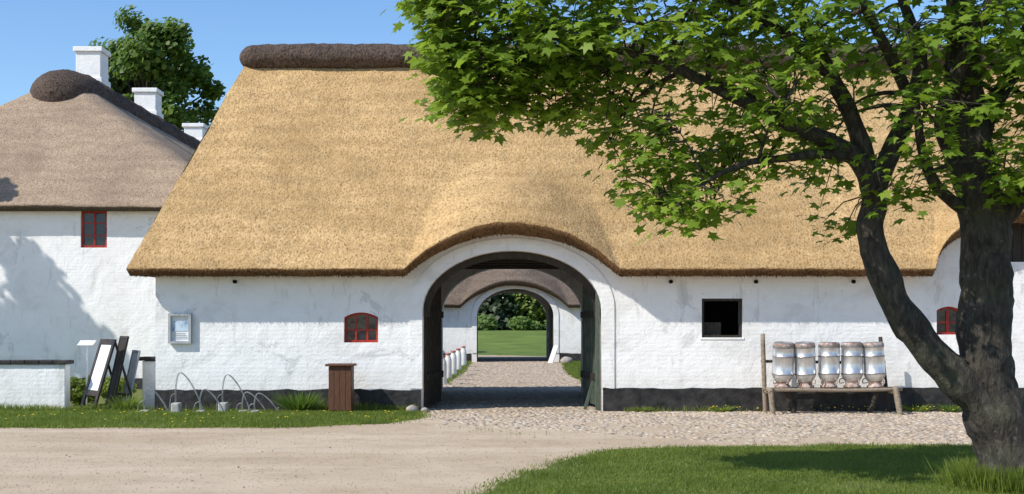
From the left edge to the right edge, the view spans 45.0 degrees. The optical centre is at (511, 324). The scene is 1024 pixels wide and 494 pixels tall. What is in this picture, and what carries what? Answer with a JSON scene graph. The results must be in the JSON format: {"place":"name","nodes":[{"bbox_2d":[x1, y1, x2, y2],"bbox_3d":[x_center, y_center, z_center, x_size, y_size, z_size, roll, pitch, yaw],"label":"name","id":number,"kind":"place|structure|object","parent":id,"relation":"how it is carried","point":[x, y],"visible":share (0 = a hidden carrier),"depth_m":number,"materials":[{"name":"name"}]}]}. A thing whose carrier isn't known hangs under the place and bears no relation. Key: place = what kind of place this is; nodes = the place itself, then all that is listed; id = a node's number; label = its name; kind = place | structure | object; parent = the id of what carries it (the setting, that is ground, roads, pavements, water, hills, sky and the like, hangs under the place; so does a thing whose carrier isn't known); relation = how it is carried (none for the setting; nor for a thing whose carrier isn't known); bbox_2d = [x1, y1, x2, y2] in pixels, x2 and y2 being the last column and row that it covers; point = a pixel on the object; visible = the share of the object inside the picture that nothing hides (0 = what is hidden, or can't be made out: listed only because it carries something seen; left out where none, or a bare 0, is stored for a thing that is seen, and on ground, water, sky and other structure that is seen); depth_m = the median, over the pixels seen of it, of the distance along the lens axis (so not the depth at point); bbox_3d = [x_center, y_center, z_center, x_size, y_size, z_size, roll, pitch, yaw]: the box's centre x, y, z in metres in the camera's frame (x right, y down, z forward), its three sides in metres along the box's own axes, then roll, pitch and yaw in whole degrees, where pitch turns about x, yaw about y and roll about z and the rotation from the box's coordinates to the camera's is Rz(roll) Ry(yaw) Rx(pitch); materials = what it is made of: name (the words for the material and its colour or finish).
{"place":"outdoors","nodes":[
{"label":"outdoors","id":0,"kind":"place"},
{"bbox_2d":[447,360,473,383],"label":"courtyard grass","id":1,"kind":"structure","parent":0,"point":[462,369],"depth_m":44.63,"materials":[{"name":"green plant"}]},
{"bbox_2d":[0,362,970,493],"bbox_3d":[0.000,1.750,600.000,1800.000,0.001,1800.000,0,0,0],"label":"ground","id":2,"kind":"structure","parent":0,"point":[151,477],"depth_m":16.80,"materials":[{"name":"beige gravel"}]},
{"bbox_2d":[0,364,69,409],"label":"masonry","id":3,"kind":"object","parent":2,"relation":"on","point":[33,384],"visible":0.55,"depth_m":24.95,"materials":[{"name":"white paint"}]},
{"bbox_2d":[0,360,10,363],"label":"coping tile","id":4,"kind":"object","parent":3,"relation":"on","point":[5,361],"visible":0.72,"depth_m":24.89,"materials":[{"name":"black tile"}]},
{"bbox_2d":[11,360,24,363],"bbox_3d":[-9.954,0.757,25.100,0.276,0.078,0.420,0,0,0],"label":"coping tile","id":5,"kind":"object","parent":3,"relation":"on","point":[17,361],"visible":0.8,"depth_m":24.89,"materials":[{"name":"black tile"}]},
{"bbox_2d":[25,360,38,363],"bbox_3d":[-9.670,0.758,25.100,0.276,0.083,0.420,0,0,0],"label":"coping tile","id":6,"kind":"object","parent":3,"relation":"on","point":[31,361],"visible":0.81,"depth_m":24.89,"materials":[{"name":"black tile"}]},
{"bbox_2d":[39,360,53,363],"bbox_3d":[-9.386,0.754,25.100,0.276,0.081,0.420,0,0,0],"label":"coping tile","id":7,"kind":"object","parent":3,"relation":"on","point":[45,361],"visible":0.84,"depth_m":24.89,"materials":[{"name":"black tile"}]},
{"bbox_2d":[53,360,73,363],"bbox_3d":[-9.102,0.759,25.100,0.276,0.080,0.420,0,0,0],"label":"coping tile","id":8,"kind":"object","parent":3,"relation":"on","point":[63,361],"visible":1,"depth_m":24.89,"materials":[{"name":"black tile"}]},
{"bbox_2d":[0,46,208,388],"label":"thatched farmhouse","id":9,"kind":"object","parent":2,"relation":"on","point":[93,164],"visible":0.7,"depth_m":33.50,"materials":[{"name":"white paint"}]},
{"bbox_2d":[81,211,106,247],"bbox_3d":[-11.335,-2.590,33.580,0.710,1.000,0.060,0,0,0],"label":"window frame","id":10,"kind":"structure","parent":9,"relation":"in","point":[82,212],"depth_m":33.55,"materials":[{"name":"red paint"}]},
{"bbox_2d":[84,213,104,244],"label":"window panes","id":11,"kind":"structure","parent":9,"relation":"in","point":[88,217],"depth_m":33.58,"materials":[{"name":"black glass"}]},
{"bbox_2d":[70,389,141,407],"bbox_3d":[-11.626,1.742,29.363,8.880,0.001,8.192,0,0,0],"label":"garden bed","id":12,"kind":"object","parent":2,"relation":"on","point":[138,393],"visible":0.01,"depth_m":28.79,"materials":[{"name":"green plant"}]},
{"bbox_2d":[70,375,101,405],"bbox_3d":[-9.303,1.448,26.606,0.981,0.740,0.795,0,0,0],"label":"garden shrub","id":13,"kind":"object","parent":12,"relation":"on","point":[77,388],"visible":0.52,"depth_m":26.41,"materials":[{"name":"green plant"}]},
{"bbox_2d":[77,340,95,404],"bbox_3d":[-9.050,1.041,26.300,0.340,1.417,0.223,0,0,0],"label":"info sign","id":14,"kind":"object","parent":12,"relation":"on","point":[86,343],"visible":0.96,"depth_m":26.29,"materials":[{"name":"metal"}]},
{"bbox_2d":[100,375,137,401],"bbox_3d":[-8.699,1.465,27.209,0.933,0.710,0.750,0,0,0],"label":"garden shrub","id":15,"kind":"object","parent":12,"relation":"on","point":[103,394],"visible":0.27,"depth_m":27.02,"materials":[{"name":"green plant"}]},
{"bbox_2d":[81,339,135,409],"bbox_3d":[-8.260,1.023,25.265,0.898,1.463,0.840,0,0,-38],"label":"easel board","id":16,"kind":"object","parent":2,"relation":"on","point":[100,368],"visible":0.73,"depth_m":25.12,"materials":[{"name":"paper"}]},
{"bbox_2d":[105,336,128,408],"bbox_3d":[-8.120,0.992,25.381,0.360,1.523,0.700,0,0,-30],"label":"dark panel","id":17,"kind":"object","parent":2,"relation":"on","point":[116,371],"visible":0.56,"depth_m":25.36,"materials":[{"name":"black wood"}]},
{"bbox_2d":[121,350,140,402],"bbox_3d":[-7.867,1.139,25.465,0.297,1.229,0.600,0,0,-30],"label":"white panel","id":18,"kind":"object","parent":2,"relation":"on","point":[133,365],"visible":0.56,"depth_m":25.45,"materials":[{"name":"paint"}]},
{"bbox_2d":[142,361,155,408],"bbox_3d":[-7.450,1.300,25.750,0.420,1.100,0.300,0,0,0],"label":"post","id":19,"kind":"object","parent":2,"relation":"on","point":[148,374],"visible":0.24,"depth_m":25.60,"materials":[{"name":"white paint"}]},
{"bbox_2d":[139,356,155,360],"bbox_3d":[-7.450,0.705,25.750,0.532,0.079,0.420,0,0,0],"label":"coping tile","id":20,"kind":"object","parent":19,"relation":"on","point":[148,358],"visible":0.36,"depth_m":25.54,"materials":[{"name":"black tile"}]},
{"bbox_2d":[88,5,225,131],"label":"broadleaf tree","id":21,"kind":"object","parent":2,"relation":"on","point":[142,62],"visible":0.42,"depth_m":64.19,"materials":[{"name":"green plant"}]},
{"bbox_2d":[0,407,434,428],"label":"grass verge","id":22,"kind":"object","parent":2,"relation":"on","point":[195,426],"depth_m":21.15,"materials":[{"name":"green plant"}]},
{"bbox_2d":[0,401,152,411],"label":"verge tall grass","id":23,"kind":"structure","parent":22,"relation":"on","point":[32,408],"depth_m":24.69,"materials":[{"name":"green plant"}]},
{"bbox_2d":[102,392,149,409],"bbox_3d":[-7.742,1.550,24.788,0.986,0.399,0.576,0,0,0],"label":"daylily plant","id":24,"kind":"object","parent":22,"relation":"on","point":[119,402],"visible":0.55,"depth_m":24.75,"materials":[{"name":"green plant"}]},
{"bbox_2d":[138,388,167,411],"bbox_3d":[-7.080,1.505,24.382,0.631,0.530,0.240,0,0,0],"label":"bicycle rack","id":25,"kind":"object","parent":22,"relation":"on","point":[144,400],"visible":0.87,"depth_m":24.34,"materials":[{"name":"metal"}]},
{"bbox_2d":[169,372,203,412],"bbox_3d":[-6.394,1.354,24.284,0.704,0.832,0.240,0,0,0],"label":"bicycle rack","id":26,"kind":"object","parent":22,"relation":"on","point":[176,406],"visible":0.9,"depth_m":24.24,"materials":[{"name":"metal"}]},
{"bbox_2d":[193,389,222,412],"bbox_3d":[-5.950,1.515,24.279,0.631,0.510,0.240,0,0,0],"label":"bicycle rack","id":27,"kind":"object","parent":22,"relation":"on","point":[200,400],"visible":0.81,"depth_m":24.24,"materials":[{"name":"metal"}]},
{"bbox_2d":[216,374,250,411],"bbox_3d":[-5.494,1.374,24.380,0.703,0.792,0.240,0,0,0],"label":"bicycle rack","id":28,"kind":"object","parent":22,"relation":"on","point":[225,406],"visible":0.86,"depth_m":24.34,"materials":[{"name":"metal"}]},
{"bbox_2d":[236,392,266,411],"bbox_3d":[-5.130,1.545,24.338,0.631,0.449,0.240,0,0,0],"label":"bicycle rack","id":29,"kind":"object","parent":22,"relation":"on","point":[252,395],"visible":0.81,"depth_m":24.33,"materials":[{"name":"metal"}]},
{"bbox_2d":[248,393,278,412],"bbox_3d":[-4.880,1.556,24.282,0.631,0.429,0.240,0,0,0],"label":"bicycle rack","id":30,"kind":"object","parent":22,"relation":"on","point":[264,396],"visible":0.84,"depth_m":24.25,"materials":[{"name":"metal"}]},
{"bbox_2d":[267,389,328,410],"bbox_3d":[-4.201,1.520,24.602,1.353,0.460,0.791,0,0,0],"label":"daylily plant","id":31,"kind":"object","parent":22,"relation":"on","point":[300,404],"visible":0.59,"depth_m":24.48,"materials":[{"name":"green plant"}]},
{"bbox_2d":[325,363,356,411],"bbox_3d":[-3.380,1.260,24.440,0.560,0.980,0.520,0,0,0],"label":"wooden cabinet","id":32,"kind":"object","parent":22,"relation":"on","point":[341,386],"visible":0.85,"depth_m":24.23,"materials":[{"name":"brown wood"}]},
{"bbox_2d":[152,401,418,410],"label":"plinth weeds","id":33,"kind":"object","parent":2,"relation":"on","point":[367,406],"visible":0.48,"depth_m":24.81,"materials":[{"name":"green plant"}]},
{"bbox_2d":[406,405,418,410],"bbox_3d":[-1.978,1.704,24.550,0.247,0.224,0.251,0,0,0],"label":"kerb stone","id":34,"kind":"object","parent":2,"relation":"on","point":[412,407],"visible":0.59,"depth_m":24.46,"materials":[{"name":"stone"}]},
{"bbox_2d":[443,355,446,384],"bbox_3d":[-2.020,1.317,36.000,0.240,0.865,0.240,0,0,0],"label":"white bollard","id":35,"kind":"object","parent":2,"relation":"on","point":[445,371],"visible":0.39,"depth_m":35.92,"materials":[{"name":"paint"}]},
{"bbox_2d":[445,353,451,378],"bbox_3d":[-2.020,1.317,39.000,0.240,0.865,0.240,0,0,0],"label":"white bollard","id":36,"kind":"object","parent":2,"relation":"on","point":[449,364],"visible":0.72,"depth_m":38.91,"materials":[{"name":"paint"}]},
{"bbox_2d":[450,350,456,374],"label":"white bollard","id":37,"kind":"object","parent":2,"relation":"on","point":[454,361],"visible":0.71,"depth_m":42.41,"materials":[{"name":"paint"}]},
{"bbox_2d":[455,348,460,370],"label":"white bollard","id":38,"kind":"object","parent":2,"relation":"on","point":[458,354],"visible":0.72,"depth_m":46.40,"materials":[{"name":"paint"}]},
{"bbox_2d":[461,346,465,365],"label":"white bollard","id":39,"kind":"object","parent":2,"relation":"on","point":[463,355],"visible":0.75,"depth_m":51.41,"materials":[{"name":"paint"}]},
{"bbox_2d":[0,427,934,493],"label":"gravel stones","id":40,"kind":"object","parent":2,"relation":"on","point":[328,456],"visible":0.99,"depth_m":17.04,"materials":[{"name":"beige gravel"}]},
{"bbox_2d":[5,405,953,421],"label":"dandelions","id":41,"kind":"object","parent":2,"relation":"on","point":[396,419],"visible":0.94,"depth_m":23.76,"materials":[{"name":"yellow plant"}]},
{"bbox_2d":[443,269,580,361],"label":"thatched barn","id":42,"kind":"structure","parent":2,"relation":"on","point":[467,298],"depth_m":57.50,"materials":[{"name":"white paint"}]},
{"bbox_2d":[560,356,572,363],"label":"boulder","id":43,"kind":"object","parent":2,"relation":"on","point":[566,359],"visible":0.62,"depth_m":55.33,"materials":[{"name":"stone"}]},
{"bbox_2d":[126,43,1023,410],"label":"thatched barn","id":44,"kind":"structure","parent":2,"relation":"on","point":[322,207],"depth_m":25.00,"materials":[{"name":"beige"}]},
{"bbox_2d":[168,313,191,343],"bbox_3d":[-6.700,0.075,24.942,0.460,0.610,0.085,0,0,0],"label":"notice case","id":45,"kind":"object","parent":44,"relation":"attached to","point":[179,328],"visible":1,"depth_m":24.95,"materials":[{"name":"metal"}]},
{"bbox_2d":[345,312,377,341],"bbox_3d":[-3.055,0.055,25.130,0.690,0.610,0.060,0,0,0],"label":"window frame","id":46,"kind":"structure","parent":44,"relation":"in","point":[361,313],"depth_m":25.10,"materials":[{"name":"paint"}]},
{"bbox_2d":[347,315,375,339],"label":"window panes","id":47,"kind":"structure","parent":44,"relation":"in","point":[361,319],"depth_m":25.13,"materials":[{"name":"black glass"}]},
{"bbox_2d":[937,309,956,331],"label":"window panes","id":48,"kind":"structure","parent":44,"relation":"in","point":[941,315],"depth_m":25.13,"materials":[{"name":"black glass"}]},
{"bbox_2d":[937,307,957,334],"bbox_3d":[8.845,-0.085,25.130,0.510,0.570,0.060,0,0,0],"label":"window frame","id":49,"kind":"structure","parent":44,"relation":"in","point":[952,308],"depth_m":25.10,"materials":[{"name":"paint"}]},
{"bbox_2d":[631,406,653,411],"bbox_3d":[2.589,1.680,24.756,0.645,0.140,0.377,0,0,0],"label":"wall weed","id":50,"kind":"object","parent":2,"relation":"on","point":[641,410],"depth_m":24.71,"materials":[{"name":"green plant"}]},
{"bbox_2d":[407,411,971,444],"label":"cobblestones","id":51,"kind":"structure","parent":2,"relation":"on","point":[842,419],"depth_m":22.00,"materials":[{"name":"beige stone"}]},
{"bbox_2d":[930,403,961,411],"bbox_3d":[8.736,1.651,24.703,0.830,0.199,0.508,0,0,0],"label":"wall weed","id":52,"kind":"object","parent":51,"relation":"on","point":[946,409],"depth_m":24.63,"materials":[{"name":"green plant"}]},
{"bbox_2d":[440,411,939,443],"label":"gravel weeds","id":53,"kind":"object","parent":2,"relation":"on","point":[666,415],"visible":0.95,"depth_m":20.77,"materials":[{"name":"green plant"}]},
{"bbox_2d":[705,405,737,411],"bbox_3d":[4.215,1.671,24.805,0.772,0.158,0.472,0,0,0],"label":"wall weed","id":54,"kind":"object","parent":2,"relation":"on","point":[721,409],"depth_m":24.75,"materials":[{"name":"green plant"}]},
{"bbox_2d":[622,405,939,411],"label":"plinth weeds","id":55,"kind":"object","parent":2,"relation":"on","point":[686,409],"visible":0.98,"depth_m":24.78,"materials":[{"name":"green plant"}]},
{"bbox_2d":[760,334,902,414],"bbox_3d":[6.264,0.972,24.292,2.673,1.586,0.701,0,0,0],"label":"milk can rack","id":56,"kind":"object","parent":2,"relation":"on","point":[886,389],"visible":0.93,"depth_m":24.25,"materials":[{"name":"wood"}]},
{"bbox_2d":[772,341,794,387],"bbox_3d":[5.314,0.788,24.237,0.441,0.919,0.465,0,0,0],"label":"milk can","id":57,"kind":"object","parent":56,"relation":"on","point":[783,364],"visible":1,"depth_m":24.08,"materials":[{"name":"silver metal"}]},
{"bbox_2d":[794,341,815,387],"bbox_3d":[5.742,0.788,24.244,0.449,0.919,0.459,0,0,0],"label":"milk can","id":58,"kind":"object","parent":56,"relation":"on","point":[804,364],"visible":1,"depth_m":24.08,"materials":[{"name":"silver metal"}]},
{"bbox_2d":[818,342,839,387],"bbox_3d":[6.227,0.787,24.271,0.428,0.898,0.450,0,0,0],"label":"milk can","id":59,"kind":"object","parent":56,"relation":"on","point":[828,363],"visible":1,"depth_m":24.12,"materials":[{"name":"silver metal"}]},
{"bbox_2d":[839,342,862,387],"bbox_3d":[6.660,0.787,24.275,0.473,0.906,0.487,0,0,0],"label":"milk can","id":60,"kind":"object","parent":56,"relation":"on","point":[851,363],"visible":1,"depth_m":24.13,"materials":[{"name":"silver metal"}]},
{"bbox_2d":[862,342,885,387],"bbox_3d":[7.109,0.788,24.283,0.457,0.912,0.465,0,0,0],"label":"milk can","id":61,"kind":"object","parent":56,"relation":"on","point":[874,373],"visible":1,"depth_m":24.13,"materials":[{"name":"silver metal"}]},
{"bbox_2d":[894,403,934,411],"bbox_3d":[8.101,1.651,24.792,1.029,0.199,0.584,0,0,0],"label":"wall weed","id":62,"kind":"object","parent":2,"relation":"on","point":[917,409],"depth_m":24.73,"materials":[{"name":"green plant"}]},
{"bbox_2d":[0,0,1021,313],"label":"sky","id":63,"kind":"structure","parent":0,"point":[38,37],"materials":[{"name":"blue"}]},
{"bbox_2d":[443,358,580,390],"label":"cobblestones","id":64,"kind":"structure","parent":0,"point":[520,372],"depth_m":42.22,"materials":[{"name":"grey stone"}]},
{"bbox_2d":[478,330,545,355],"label":"meadow","id":65,"kind":"structure","parent":0,"point":[515,342],"depth_m":85.30,"materials":[{"name":"green plant"}]},
{"bbox_2d":[478,293,538,329],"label":"woodland","id":66,"kind":"object","parent":65,"relation":"on","point":[498,307],"visible":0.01,"depth_m":106.92,"materials":[{"name":"green plant"}]},
{"bbox_2d":[478,314,545,330],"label":"hedgerow","id":67,"kind":"object","parent":65,"relation":"on","point":[490,320],"visible":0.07,"depth_m":102.90,"materials":[{"name":"green plant"}]},
{"bbox_2d":[504,293,545,329],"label":"woodland","id":68,"kind":"object","parent":65,"relation":"on","point":[536,313],"visible":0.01,"depth_m":108.03,"materials":[{"name":"green plant"}]},
{"bbox_2d":[478,355,545,356],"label":"track","id":69,"kind":"structure","parent":0,"point":[506,356],"depth_m":67.52,"materials":[{"name":"beige gravel"}]},
{"bbox_2d":[428,390,597,411],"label":"cobblestones","id":70,"kind":"structure","parent":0,"point":[518,397],"depth_m":27.98,"materials":[{"name":"grey stone"}]},
{"bbox_2d":[426,357,600,410],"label":"passage floor","id":71,"kind":"structure","parent":0,"point":[499,384],"depth_m":33.27,"materials":[{"name":"grey stone"}]},
{"bbox_2d":[559,360,580,383],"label":"courtyard grass","id":72,"kind":"structure","parent":0,"point":[573,368],"depth_m":47.48,"materials":[{"name":"green plant"}]},
{"bbox_2d":[458,441,1017,493],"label":"lawn","id":73,"kind":"structure","parent":0,"point":[825,483],"depth_m":14.19,"materials":[{"name":"green plant"}]},
{"bbox_2d":[380,0,1023,475],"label":"maple tree","id":74,"kind":"object","parent":73,"relation":"on","point":[976,380],"visible":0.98,"depth_m":12.94,"materials":[{"name":"green plant"}]},
{"bbox_2d":[922,455,1023,493],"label":"tree base grass","id":75,"kind":"object","parent":73,"relation":"on","point":[963,473],"visible":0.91,"depth_m":12.91,"materials":[{"name":"green plant"}]},
{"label":"frame bottom","id":76,"kind":"object","parent":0,"visible":0},
{"bbox_2d":[549,347,556,361],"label":"panel","id":77,"kind":"object","parent":76,"relation":"on","point":[552,354],"visible":1,"depth_m":56.49,"materials":[{"name":"white paint"}]}
]}

